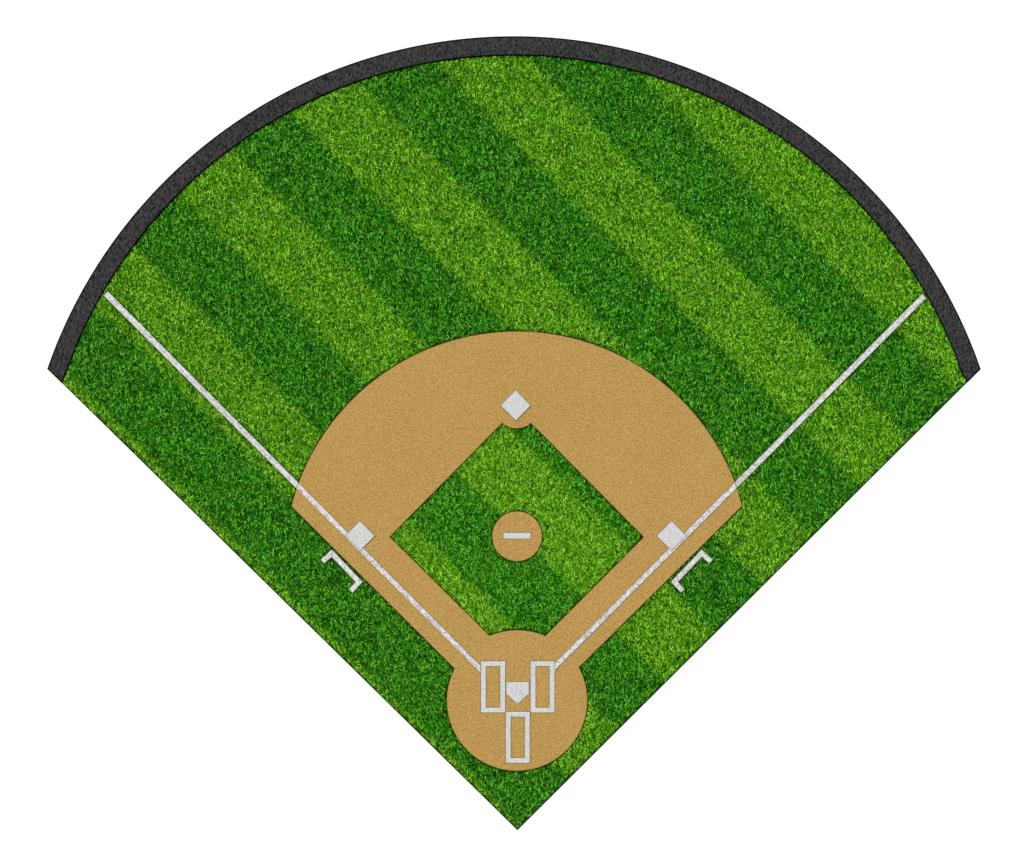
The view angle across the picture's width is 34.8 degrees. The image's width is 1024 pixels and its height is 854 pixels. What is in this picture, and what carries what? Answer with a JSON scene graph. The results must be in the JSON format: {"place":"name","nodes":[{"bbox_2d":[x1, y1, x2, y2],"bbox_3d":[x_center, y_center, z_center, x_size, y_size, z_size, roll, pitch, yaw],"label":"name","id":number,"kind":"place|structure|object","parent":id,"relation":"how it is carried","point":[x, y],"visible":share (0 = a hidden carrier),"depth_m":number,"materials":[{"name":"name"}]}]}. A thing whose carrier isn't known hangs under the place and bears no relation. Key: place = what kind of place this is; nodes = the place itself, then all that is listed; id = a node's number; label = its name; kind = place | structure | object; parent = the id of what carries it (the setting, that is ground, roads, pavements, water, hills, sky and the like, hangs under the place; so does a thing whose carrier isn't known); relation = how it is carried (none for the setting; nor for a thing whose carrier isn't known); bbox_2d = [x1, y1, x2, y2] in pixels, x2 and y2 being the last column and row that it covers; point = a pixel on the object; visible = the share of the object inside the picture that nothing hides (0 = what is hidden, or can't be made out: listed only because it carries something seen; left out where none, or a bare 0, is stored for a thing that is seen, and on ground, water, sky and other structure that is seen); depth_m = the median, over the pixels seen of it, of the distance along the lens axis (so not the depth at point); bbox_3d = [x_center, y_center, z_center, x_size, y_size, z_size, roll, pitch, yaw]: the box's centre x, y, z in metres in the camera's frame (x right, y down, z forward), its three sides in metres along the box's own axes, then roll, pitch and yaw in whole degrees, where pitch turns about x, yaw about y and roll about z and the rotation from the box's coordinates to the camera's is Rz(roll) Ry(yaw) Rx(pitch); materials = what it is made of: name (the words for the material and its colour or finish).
{"place":"outdoors","nodes":[
{"label":"outdoors","id":0,"kind":"place"},
{"bbox_2d":[0,0,1023,853],"bbox_3d":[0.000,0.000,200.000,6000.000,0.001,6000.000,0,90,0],"label":"ground","id":1,"kind":"structure","parent":0,"point":[178,674],"depth_m":200.00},
{"bbox_2d":[49,37,978,379],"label":"outfield wall","id":2,"kind":"structure","parent":0,"point":[233,135],"depth_m":199.84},
{"bbox_2d":[62,55,966,829],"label":"outfield grass","id":3,"kind":"structure","parent":0,"point":[290,285],"depth_m":199.93,"materials":[{"name":"green plant"}]},
{"bbox_2d":[103,291,480,672],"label":"foul line","id":4,"kind":"object","parent":3,"relation":"on","point":[200,388],"visible":1,"depth_m":199.87,"materials":[{"name":"white paint"}]},
{"bbox_2d":[321,549,362,592],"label":"coaches box","id":5,"kind":"object","parent":3,"relation":"on","point":[344,567],"visible":1,"depth_m":199.86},
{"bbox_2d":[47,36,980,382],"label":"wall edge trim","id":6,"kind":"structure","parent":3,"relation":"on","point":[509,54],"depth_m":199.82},
{"bbox_2d":[291,331,741,770],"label":"infield dirt","id":7,"kind":"structure","parent":3,"relation":"on","point":[402,441],"depth_m":199.97,"materials":[{"name":"soil"}]},
{"bbox_2d":[345,521,374,550],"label":"base","id":8,"kind":"object","parent":7,"relation":"on","point":[359,535],"visible":1,"depth_m":199.84,"materials":[{"name":"paint"}]},
{"bbox_2d":[480,661,505,712],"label":"batters box","id":9,"kind":"object","parent":7,"relation":"on","point":[502,707],"visible":1,"depth_m":199.96,"materials":[{"name":"paint"}]},
{"bbox_2d":[500,389,530,420],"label":"base","id":10,"kind":"object","parent":7,"relation":"on","point":[515,405],"visible":1,"depth_m":199.84,"materials":[{"name":"paint"}]},
{"bbox_2d":[390,423,642,635],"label":"infield grass","id":11,"kind":"structure","parent":7,"relation":"on","point":[441,537],"depth_m":199.90,"materials":[{"name":"plant"}]},
{"bbox_2d":[491,511,541,561],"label":"pitchers mound","id":12,"kind":"object","parent":11,"relation":"on","point":[516,550],"visible":1,"depth_m":199.89,"materials":[{"name":"soil"}]},
{"bbox_2d":[503,532,530,538],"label":"pitching rubber","id":13,"kind":"object","parent":12,"relation":"on","point":[516,535],"visible":1,"depth_m":199.81,"materials":[{"name":"rubber"}]},
{"bbox_2d":[505,711,529,762],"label":"catchers box","id":14,"kind":"object","parent":7,"relation":"on","point":[508,716],"visible":1,"depth_m":199.94,"materials":[{"name":"paint"}]},
{"bbox_2d":[506,682,528,703],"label":"home plate","id":15,"kind":"object","parent":7,"relation":"on","point":[517,692],"visible":1,"depth_m":199.93,"materials":[{"name":"rubber"}]},
{"bbox_2d":[530,661,554,712],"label":"batters box","id":16,"kind":"object","parent":7,"relation":"on","point":[533,666],"visible":1,"depth_m":199.96,"materials":[{"name":"paint"}]},
{"bbox_2d":[656,520,686,550],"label":"base","id":17,"kind":"object","parent":7,"relation":"on","point":[671,535],"visible":1,"depth_m":199.84,"materials":[{"name":"paint"}]},
{"bbox_2d":[671,549,712,592],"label":"coaches box","id":18,"kind":"object","parent":3,"relation":"on","point":[688,567],"visible":1,"depth_m":199.86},
{"bbox_2d":[555,294,925,669],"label":"foul line","id":19,"kind":"object","parent":3,"relation":"on","point":[781,439],"visible":1,"depth_m":199.87,"materials":[{"name":"white paint"}]}
]}

